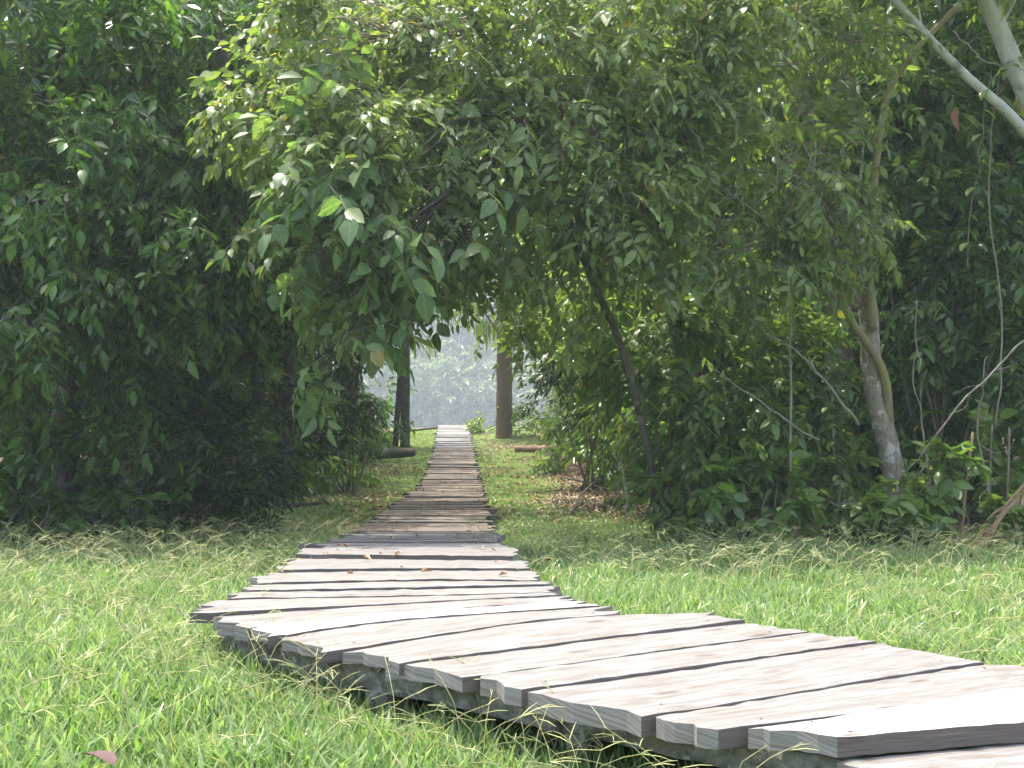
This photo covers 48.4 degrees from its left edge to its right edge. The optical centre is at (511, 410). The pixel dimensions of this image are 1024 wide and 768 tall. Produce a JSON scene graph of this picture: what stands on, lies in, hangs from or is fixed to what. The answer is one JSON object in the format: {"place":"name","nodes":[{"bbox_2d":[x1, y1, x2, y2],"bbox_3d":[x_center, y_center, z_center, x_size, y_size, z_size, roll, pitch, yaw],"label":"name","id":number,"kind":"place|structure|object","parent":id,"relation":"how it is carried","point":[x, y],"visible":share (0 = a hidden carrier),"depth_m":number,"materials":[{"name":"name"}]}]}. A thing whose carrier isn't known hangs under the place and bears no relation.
{"place":"outdoors","nodes":[
{"label":"outdoors","id":0,"kind":"place"},
{"bbox_2d":[0,428,1023,767],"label":"grass","id":1,"kind":"structure","parent":0,"point":[274,738],"depth_m":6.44,"materials":[{"name":"plant"}]},
{"bbox_2d":[82,750,116,765],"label":"fallen leaf","id":2,"kind":"object","parent":1,"relation":"on","point":[109,757],"visible":1,"depth_m":4.07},
{"bbox_2d":[0,419,1023,767],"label":"ground","id":3,"kind":"structure","parent":0,"point":[400,481],"depth_m":26.61,"materials":[{"name":"plant"}]},
{"bbox_2d":[0,434,99,548],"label":"shrub","id":4,"kind":"object","parent":3,"relation":"on","point":[24,502],"visible":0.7,"depth_m":12.93,"materials":[{"name":"green plant"}]},
{"bbox_2d":[0,0,138,351],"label":"forest tree","id":5,"kind":"object","parent":3,"relation":"on","point":[68,129],"visible":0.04,"depth_m":16.21,"materials":[{"name":"green plant"}]},
{"bbox_2d":[0,0,269,500],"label":"forest tree","id":6,"kind":"object","parent":3,"relation":"on","point":[4,3],"depth_m":17.02,"materials":[{"name":"green plant"}]},
{"bbox_2d":[0,0,279,531],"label":"broadleaf tree","id":7,"kind":"object","parent":3,"relation":"on","point":[52,190],"visible":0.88,"depth_m":12.70,"materials":[{"name":"green plant"}]},
{"bbox_2d":[0,0,286,508],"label":"forest tree","id":8,"kind":"object","parent":3,"relation":"on","point":[34,465],"visible":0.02,"depth_m":19.13,"materials":[{"name":"green plant"}]},
{"bbox_2d":[0,0,293,486],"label":"forest tree","id":9,"kind":"object","parent":3,"relation":"on","point":[118,347],"visible":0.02,"depth_m":17.29,"materials":[{"name":"green plant"}]},
{"bbox_2d":[31,469,264,544],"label":"shrub","id":10,"kind":"object","parent":3,"relation":"on","point":[94,492],"visible":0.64,"depth_m":13.55,"materials":[{"name":"green plant"}]},
{"bbox_2d":[80,392,253,501],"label":"undergrowth shrub","id":11,"kind":"object","parent":3,"relation":"on","point":[102,455],"visible":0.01,"depth_m":21.63,"materials":[{"name":"green plant"}]},
{"bbox_2d":[107,402,300,506],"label":"undergrowth shrub","id":12,"kind":"object","parent":3,"relation":"on","point":[233,460],"visible":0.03,"depth_m":21.06,"materials":[{"name":"green plant"}]},
{"bbox_2d":[100,0,312,460],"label":"forest tree","id":13,"kind":"object","parent":3,"relation":"on","point":[154,381],"visible":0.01,"depth_m":22.65,"materials":[{"name":"green plant"}]},
{"bbox_2d":[178,32,272,393],"bbox_3d":[-8.931,-3.912,28.299,8.738,12.154,8.390,0,0,-25],"label":"forest tree","id":14,"kind":"object","parent":3,"relation":"on","point":[243,380],"depth_m":28.41,"materials":[{"name":"green plant"}]},
{"bbox_2d":[119,338,349,536],"bbox_3d":[-3.646,0.553,14.765,2.476,3.296,2.758,0,0,44],"label":"shrub","id":15,"kind":"object","parent":3,"relation":"on","point":[253,490],"visible":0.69,"depth_m":14.45,"materials":[{"name":"green plant"}]},
{"bbox_2d":[82,0,394,523],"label":"broadleaf tree","id":16,"kind":"object","parent":3,"relation":"on","point":[273,330],"visible":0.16,"depth_m":14.06,"materials":[{"name":"green plant"}]},
{"bbox_2d":[183,394,348,496],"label":"undergrowth shrub","id":17,"kind":"object","parent":3,"relation":"on","point":[320,465],"visible":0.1,"depth_m":24.48,"materials":[{"name":"green plant"}]},
{"bbox_2d":[16,0,519,468],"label":"forest tree","id":18,"kind":"object","parent":3,"relation":"on","point":[209,65],"visible":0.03,"depth_m":17.66,"materials":[{"name":"green plant"}]},
{"bbox_2d":[234,237,342,417],"bbox_3d":[-7.768,-3.421,31.698,8.029,11.168,7.709,0,0,-20],"label":"forest tree","id":19,"kind":"object","parent":3,"relation":"on","point":[271,373],"visible":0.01,"depth_m":31.04,"materials":[{"name":"green plant"}]},
{"bbox_2d":[270,502,323,508],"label":"fallen branch","id":20,"kind":"object","parent":3,"relation":"on","point":[297,504],"visible":0.46,"depth_m":20.75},
{"bbox_2d":[250,394,358,480],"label":"undergrowth shrub","id":21,"kind":"object","parent":3,"relation":"on","point":[351,459],"visible":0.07,"depth_m":31.53,"materials":[{"name":"green plant"}]},
{"bbox_2d":[52,228,565,427],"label":"forest","id":22,"kind":"object","parent":3,"relation":"on","point":[455,385],"visible":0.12,"depth_m":255.88,"materials":[{"name":"green plant"}]},
{"bbox_2d":[237,383,386,488],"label":"undergrowth shrub","id":23,"kind":"object","parent":3,"relation":"on","point":[367,479],"visible":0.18,"depth_m":28.68,"materials":[{"name":"green plant"}]},
{"bbox_2d":[114,0,511,506],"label":"forest tree","id":24,"kind":"object","parent":3,"relation":"on","point":[138,353],"visible":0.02,"depth_m":19.68,"materials":[{"name":"green plant"}]},
{"bbox_2d":[262,321,389,493],"bbox_3d":[-4.325,-0.702,27.064,3.334,5.500,2.783,0,0,0],"label":"shrub","id":25,"kind":"object","parent":3,"relation":"on","point":[319,436],"visible":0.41,"depth_m":26.67,"materials":[{"name":"green plant"}]},
{"bbox_2d":[184,1,481,498],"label":"forest tree","id":26,"kind":"object","parent":3,"relation":"on","point":[289,366],"depth_m":22.37,"materials":[{"name":"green plant"}]},
{"bbox_2d":[247,0,438,482],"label":"forest tree","id":27,"kind":"object","parent":3,"relation":"on","point":[258,393],"depth_m":26.47,"materials":[{"name":"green plant"}]},
{"bbox_2d":[352,452,367,495],"bbox_3d":[-3.408,1.426,25.526,0.369,1.027,0.074,0,0,0],"label":"fallen stick","id":28,"kind":"object","parent":3,"relation":"on","point":[360,475],"visible":0.92,"depth_m":25.50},
{"bbox_2d":[331,402,394,464],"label":"undergrowth shrub","id":29,"kind":"object","parent":3,"relation":"on","point":[366,446],"visible":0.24,"depth_m":36.99,"materials":[{"name":"green plant"}]},
{"bbox_2d":[335,382,415,447],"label":"undergrowth shrub","id":30,"kind":"object","parent":3,"relation":"on","point":[385,441],"visible":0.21,"depth_m":45.30,"materials":[{"name":"green plant"}]},
{"bbox_2d":[358,372,417,436],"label":"undergrowth shrub","id":31,"kind":"object","parent":3,"relation":"on","point":[389,400],"visible":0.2,"depth_m":50.67,"materials":[{"name":"green plant"}]},
{"bbox_2d":[328,133,450,466],"bbox_3d":[-5.220,-3.859,36.600,9.084,12.005,9.620,0,0,34],"label":"forest tree","id":32,"kind":"object","parent":3,"relation":"on","point":[344,392],"visible":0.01,"depth_m":36.32,"materials":[{"name":"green plant"}]},
{"bbox_2d":[349,167,436,454],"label":"forest tree","id":33,"kind":"object","parent":3,"relation":"on","point":[354,393],"visible":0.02,"depth_m":41.31,"materials":[{"name":"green plant"}]},
{"bbox_2d":[371,448,415,458],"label":"fallen log","id":34,"kind":"object","parent":3,"relation":"on","point":[399,452],"visible":0.66,"depth_m":40.97,"materials":[{"name":"wood"}]},
{"bbox_2d":[295,30,502,470],"bbox_3d":[-5.058,-4.056,31.335,10.174,12.696,9.607,0,0,22],"label":"forest tree","id":35,"kind":"object","parent":3,"relation":"on","point":[415,211],"visible":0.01,"depth_m":31.32,"materials":[{"name":"green plant"}]},
{"bbox_2d":[365,286,469,446],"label":"forest tree","id":36,"kind":"object","parent":3,"relation":"on","point":[402,404],"visible":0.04,"depth_m":45.89,"materials":[{"name":"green plant"}]},
{"bbox_2d":[222,0,659,531],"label":"leaved tree","id":37,"kind":"object","parent":3,"relation":"on","point":[398,273],"visible":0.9,"depth_m":10.96,"materials":[{"name":"green plant"}]},
{"bbox_2d":[93,424,813,534],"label":"leaf litter","id":38,"kind":"object","parent":3,"relation":"on","point":[368,514],"visible":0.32,"depth_m":26.77,"materials":[{"name":"plant"}]},
{"bbox_2d":[274,438,668,520],"bbox_3d":[-0.545,1.593,33.460,10.596,0.942,33.171,0,0,0],"label":"leaf drift","id":39,"kind":"object","parent":3,"relation":"on","point":[590,501],"visible":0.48,"depth_m":24.34,"materials":[{"name":"plant"}]},
{"bbox_2d":[179,0,770,491],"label":"leaved tree","id":40,"kind":"object","parent":3,"relation":"on","point":[535,78],"visible":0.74,"depth_m":11.68,"materials":[{"name":"green plant"}]},
{"bbox_2d":[583,70,624,200],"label":"hanging vine","id":41,"kind":"object","parent":40,"relation":"hanging from","point":[598,134],"visible":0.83,"depth_m":11.41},
{"bbox_2d":[441,152,555,438],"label":"forest tree","id":42,"kind":"object","parent":3,"relation":"on","point":[503,399],"visible":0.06,"depth_m":49.70,"materials":[{"name":"brown plant"}]},
{"bbox_2d":[462,400,575,441],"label":"shrub","id":43,"kind":"object","parent":3,"relation":"on","point":[475,424],"visible":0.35,"depth_m":49.65,"materials":[{"name":"green plant"}]},
{"bbox_2d":[514,445,563,452],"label":"fallen log","id":44,"kind":"object","parent":3,"relation":"on","point":[527,448],"visible":0.5,"depth_m":42.11,"materials":[{"name":"wood"}]},
{"bbox_2d":[514,395,564,435],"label":"undergrowth shrub","id":45,"kind":"object","parent":3,"relation":"on","point":[528,424],"visible":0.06,"depth_m":49.80,"materials":[{"name":"green plant"}]},
{"bbox_2d":[537,387,567,436],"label":"undergrowth shrub","id":46,"kind":"object","parent":3,"relation":"on","point":[553,402],"visible":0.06,"depth_m":47.78,"materials":[{"name":"green plant"}]},
{"bbox_2d":[539,409,576,445],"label":"undergrowth shrub","id":47,"kind":"object","parent":3,"relation":"on","point":[551,423],"visible":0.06,"depth_m":42.19,"materials":[{"name":"green plant"}]},
{"bbox_2d":[500,184,625,411],"bbox_3d":[3.955,-2.792,35.056,7.196,9.587,6.762,0,0,42],"label":"forest tree","id":48,"kind":"object","parent":3,"relation":"on","point":[547,306],"visible":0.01,"depth_m":34.78,"materials":[{"name":"green plant"}]},
{"bbox_2d":[534,420,605,462],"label":"undergrowth shrub","id":49,"kind":"object","parent":3,"relation":"on","point":[567,453],"visible":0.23,"depth_m":37.97,"materials":[{"name":"green plant"}]},
{"bbox_2d":[546,406,601,455],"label":"undergrowth shrub","id":50,"kind":"object","parent":3,"relation":"on","point":[563,428],"visible":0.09,"depth_m":39.86,"materials":[{"name":"green plant"}]},
{"bbox_2d":[529,397,633,475],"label":"undergrowth shrub","id":51,"kind":"object","parent":3,"relation":"on","point":[551,465],"visible":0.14,"depth_m":33.46,"materials":[{"name":"green plant"}]},
{"bbox_2d":[507,295,669,489],"bbox_3d":[2.002,-0.466,26.489,3.609,4.819,5.645,0,0,-10],"label":"shrub","id":52,"kind":"object","parent":3,"relation":"on","point":[547,377],"visible":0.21,"depth_m":26.86,"materials":[{"name":"green plant"}]},
{"bbox_2d":[431,0,766,502],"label":"forest tree","id":53,"kind":"object","parent":3,"relation":"on","point":[572,71],"visible":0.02,"depth_m":20.36,"materials":[{"name":"green plant"}]},
{"bbox_2d":[190,425,1023,767],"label":"boardwalk","id":54,"kind":"structure","parent":3,"relation":"on","point":[714,691],"depth_m":4.86,"materials":[{"name":"grey wood"}]},
{"bbox_2d":[323,448,506,579],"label":"leaf scraps","id":55,"kind":"object","parent":54,"relation":"on","point":[396,553],"visible":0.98,"depth_m":9.71,"materials":[{"name":"plant"}]},
{"bbox_2d":[580,421,638,475],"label":"undergrowth shrub","id":56,"kind":"object","parent":3,"relation":"on","point":[601,433],"visible":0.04,"depth_m":31.23,"materials":[{"name":"green plant"}]},
{"bbox_2d":[580,430,640,488],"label":"undergrowth shrub","id":57,"kind":"object","parent":3,"relation":"on","point":[603,481],"visible":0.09,"depth_m":27.13,"materials":[{"name":"green plant"}]},
{"bbox_2d":[565,427,666,480],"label":"undergrowth shrub","id":58,"kind":"object","parent":3,"relation":"on","point":[610,449],"visible":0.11,"depth_m":29.06,"materials":[{"name":"green plant"}]},
{"bbox_2d":[562,387,669,487],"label":"undergrowth shrub","id":59,"kind":"object","parent":3,"relation":"on","point":[594,417],"visible":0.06,"depth_m":24.72,"materials":[{"name":"green plant"}]},
{"bbox_2d":[601,413,673,509],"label":"undergrowth shrub","id":60,"kind":"object","parent":3,"relation":"on","point":[613,502],"visible":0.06,"depth_m":20.87,"materials":[{"name":"green plant"}]},
{"bbox_2d":[518,233,796,536],"bbox_3d":[1.647,-0.306,14.142,2.180,3.939,3.470,0,0,-43],"label":"bush","id":61,"kind":"object","parent":3,"relation":"on","point":[702,414],"visible":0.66,"depth_m":13.41,"materials":[{"name":"green plant"}]},
{"bbox_2d":[700,361,819,440],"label":"bare branch","id":62,"kind":"object","parent":61,"relation":"attached to","point":[797,428],"visible":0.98,"depth_m":12.87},
{"bbox_2d":[611,464,705,549],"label":"undergrowth plant","id":63,"kind":"object","parent":3,"relation":"on","point":[637,477],"visible":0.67,"depth_m":13.04,"materials":[{"name":"green plant"}]},
{"bbox_2d":[607,438,635,517],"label":"bare branch","id":64,"kind":"object","parent":63,"relation":"attached to","point":[625,494],"visible":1,"depth_m":13.03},
{"bbox_2d":[483,10,857,431],"bbox_3d":[3.540,-3.021,21.888,7.651,10.194,7.190,0,0,-28],"label":"forest tree","id":65,"kind":"object","parent":3,"relation":"on","point":[564,362],"visible":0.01,"depth_m":20.28,"materials":[{"name":"green plant"}]},
{"bbox_2d":[544,0,807,400],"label":"forest tree","id":66,"kind":"object","parent":3,"relation":"on","point":[729,363],"depth_m":23.55,"materials":[{"name":"green plant"}]},
{"bbox_2d":[576,207,804,391],"bbox_3d":[3.339,-0.920,20.525,4.720,5.605,4.611,0,0,18],"label":"tree","id":67,"kind":"object","parent":3,"relation":"on","point":[696,363],"visible":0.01,"depth_m":20.41,"materials":[{"name":"green plant"}]},
{"bbox_2d":[614,408,776,514],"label":"undergrowth shrub","id":68,"kind":"object","parent":3,"relation":"on","point":[629,508],"visible":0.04,"depth_m":19.57,"materials":[{"name":"green plant"}]},
{"bbox_2d":[586,360,866,532],"bbox_3d":[3.470,0.846,16.777,4.708,3.350,3.871,0,0,29],"label":"undergrowth shrub","id":69,"kind":"object","parent":3,"relation":"on","point":[616,420],"visible":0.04,"depth_m":16.85,"materials":[{"name":"green plant"}]},
{"bbox_2d":[667,442,794,550],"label":"undergrowth plant","id":70,"kind":"object","parent":3,"relation":"on","point":[713,501],"visible":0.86,"depth_m":12.51,"materials":[{"name":"green plant"}]},
{"bbox_2d":[636,233,892,527],"bbox_3d":[2.992,-0.309,13.993,3.062,3.958,2.343,0,0,-20],"label":"bush","id":71,"kind":"object","parent":3,"relation":"on","point":[813,337],"visible":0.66,"depth_m":13.73,"materials":[{"name":"green plant"}]},
{"bbox_2d":[812,391,850,501],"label":"climbing vine","id":72,"kind":"object","parent":71,"relation":"hanging from","point":[835,477],"visible":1,"depth_m":13.02,"materials":[{"name":"plant"}]},
{"bbox_2d":[526,0,1013,538],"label":"pale trunk tree","id":73,"kind":"object","parent":3,"relation":"on","point":[794,240],"visible":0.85,"depth_m":12.42,"materials":[{"name":"green plant"}]},
{"bbox_2d":[669,7,724,149],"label":"hanging vine","id":74,"kind":"object","parent":73,"relation":"hanging from","point":[695,71],"visible":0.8,"depth_m":11.66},
{"bbox_2d":[726,2,765,130],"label":"hanging vine","id":75,"kind":"object","parent":73,"relation":"hanging from","point":[731,123],"visible":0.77,"depth_m":11.81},
{"bbox_2d":[741,119,791,234],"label":"hanging vine","id":76,"kind":"object","parent":73,"relation":"hanging from","point":[777,162],"visible":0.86,"depth_m":11.95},
{"bbox_2d":[752,33,792,162],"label":"hanging vine","id":77,"kind":"object","parent":73,"relation":"hanging from","point":[770,114],"visible":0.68,"depth_m":11.98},
{"bbox_2d":[754,4,799,470],"bbox_3d":[3.045,-2.120,13.097,0.534,5.608,0.381,0,0,17],"label":"hanging vine","id":78,"kind":"object","parent":73,"relation":"hanging from","point":[790,425],"visible":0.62,"depth_m":12.97,"materials":[{"name":"plant"}]},
{"bbox_2d":[761,328,859,425],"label":"bare branch","id":79,"kind":"object","parent":78,"relation":"attached to","point":[829,385],"visible":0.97,"depth_m":12.91,"materials":[{"name":"wood"}]},
{"bbox_2d":[797,6,888,69],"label":"bare branch","id":80,"kind":"object","parent":73,"relation":"attached to","point":[846,37],"visible":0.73,"depth_m":12.46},
{"bbox_2d":[950,106,959,131],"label":"dead leaf","id":81,"kind":"object","parent":73,"relation":"hanging from","point":[954,116],"visible":1,"depth_m":12.98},
{"bbox_2d":[572,0,989,164],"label":"forest tree","id":82,"kind":"object","parent":3,"relation":"on","point":[955,26],"visible":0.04,"depth_m":17.01,"materials":[{"name":"green plant"}]},
{"bbox_2d":[718,440,865,539],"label":"undergrowth plant","id":83,"kind":"object","parent":3,"relation":"on","point":[805,505],"visible":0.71,"depth_m":12.94,"materials":[{"name":"green plant"}]},
{"bbox_2d":[612,0,1023,496],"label":"forest tree","id":84,"kind":"object","parent":3,"relation":"on","point":[928,125],"visible":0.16,"depth_m":15.44,"materials":[{"name":"green plant"}]},
{"bbox_2d":[803,483,919,547],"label":"undergrowth plant","id":85,"kind":"object","parent":3,"relation":"on","point":[833,503],"visible":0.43,"depth_m":12.84,"materials":[{"name":"green plant"}]},
{"bbox_2d":[739,1,1023,469],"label":"forest tree","id":86,"kind":"object","parent":3,"relation":"on","point":[950,211],"visible":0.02,"depth_m":18.50,"materials":[{"name":"green plant"}]},
{"bbox_2d":[749,0,1023,495],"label":"forest tree","id":87,"kind":"object","parent":3,"relation":"on","point":[1006,91],"visible":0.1,"depth_m":17.08,"materials":[{"name":"green plant"}]},
{"bbox_2d":[757,328,1015,520],"bbox_3d":[5.289,0.667,17.148,4.340,4.320,4.813,0,0,4],"label":"undergrowth shrub","id":88,"kind":"object","parent":3,"relation":"on","point":[858,430],"visible":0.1,"depth_m":16.40,"materials":[{"name":"green plant"}]},
{"bbox_2d":[768,2,1012,439],"bbox_3d":[7.624,-3.930,24.150,8.474,11.885,8.997,0,0,-27],"label":"forest tree","id":89,"kind":"object","parent":3,"relation":"on","point":[896,363],"depth_m":23.81,"materials":[{"name":"green plant"}]},
{"bbox_2d":[825,466,965,546],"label":"undergrowth plant","id":90,"kind":"object","parent":3,"relation":"on","point":[891,508],"visible":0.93,"depth_m":12.48,"materials":[{"name":"green plant"}]},
{"bbox_2d":[912,300,930,484],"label":"bare branch","id":91,"kind":"object","parent":90,"relation":"on","point":[919,402],"visible":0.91,"depth_m":12.98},
{"bbox_2d":[770,0,1023,138],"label":"slanting tree","id":92,"kind":"object","parent":3,"relation":"on","point":[1008,113],"visible":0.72,"depth_m":12.87,"materials":[{"name":"white plant"}]},
{"bbox_2d":[946,30,1023,70],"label":"bare branch","id":93,"kind":"object","parent":92,"relation":"attached to","point":[955,32],"visible":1,"depth_m":12.56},
{"bbox_2d":[852,390,984,513],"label":"undergrowth shrub","id":94,"kind":"object","parent":3,"relation":"on","point":[927,405],"visible":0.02,"depth_m":18.50,"materials":[{"name":"green plant"}]},
{"bbox_2d":[819,0,1023,524],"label":"tree","id":95,"kind":"object","parent":3,"relation":"on","point":[947,364],"visible":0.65,"depth_m":14.88,"materials":[{"name":"green plant"}]},
{"bbox_2d":[872,403,1023,522],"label":"undergrowth shrub","id":96,"kind":"object","parent":3,"relation":"on","point":[970,507],"visible":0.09,"depth_m":16.01,"materials":[{"name":"green plant"}]},
{"bbox_2d":[900,436,1023,546],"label":"undergrowth plant","id":97,"kind":"object","parent":3,"relation":"on","point":[942,481],"visible":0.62,"depth_m":12.67,"materials":[{"name":"green plant"}]},
{"bbox_2d":[909,0,1023,136],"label":"white trunk tree","id":98,"kind":"object","parent":3,"relation":"on","point":[1004,39],"visible":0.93,"depth_m":13.01,"materials":[{"name":"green plant"}]},
{"bbox_2d":[904,340,1023,472],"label":"bare branch","id":99,"kind":"object","parent":98,"relation":"attached to","point":[986,379],"visible":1,"depth_m":12.60,"materials":[{"name":"wood"}]},
{"bbox_2d":[936,76,1001,269],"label":"climbing vine","id":100,"kind":"object","parent":98,"relation":"attached to","point":[982,94],"visible":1,"depth_m":12.61,"materials":[{"name":"green plant"}]},
{"bbox_2d":[988,54,1023,429],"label":"hanging vine","id":101,"kind":"object","parent":98,"relation":"hanging from","point":[997,94],"visible":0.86,"depth_m":13.23,"materials":[{"name":"plant"}]},
{"bbox_2d":[958,432,974,547],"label":"dry stalk","id":102,"kind":"object","parent":3,"relation":"on","point":[965,495],"visible":0.59,"depth_m":12.84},
{"bbox_2d":[942,9,1022,357],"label":"forest tree","id":103,"kind":"object","parent":3,"relation":"on","point":[1008,141],"visible":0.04,"depth_m":17.43,"materials":[{"name":"green plant"}]},
{"bbox_2d":[966,399,1023,543],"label":"undergrowth plant","id":104,"kind":"object","parent":3,"relation":"on","point":[1008,478],"visible":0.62,"depth_m":13.56,"materials":[{"name":"green plant"}]},
{"bbox_2d":[958,381,1009,507],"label":"bare branch","id":105,"kind":"object","parent":104,"relation":"attached to","point":[987,485],"visible":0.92,"depth_m":13.38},
{"bbox_2d":[970,484,1023,548],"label":"branch","id":106,"kind":"object","parent":3,"relation":"on","point":[1002,514],"visible":0.74,"depth_m":12.85,"materials":[{"name":"wood"}]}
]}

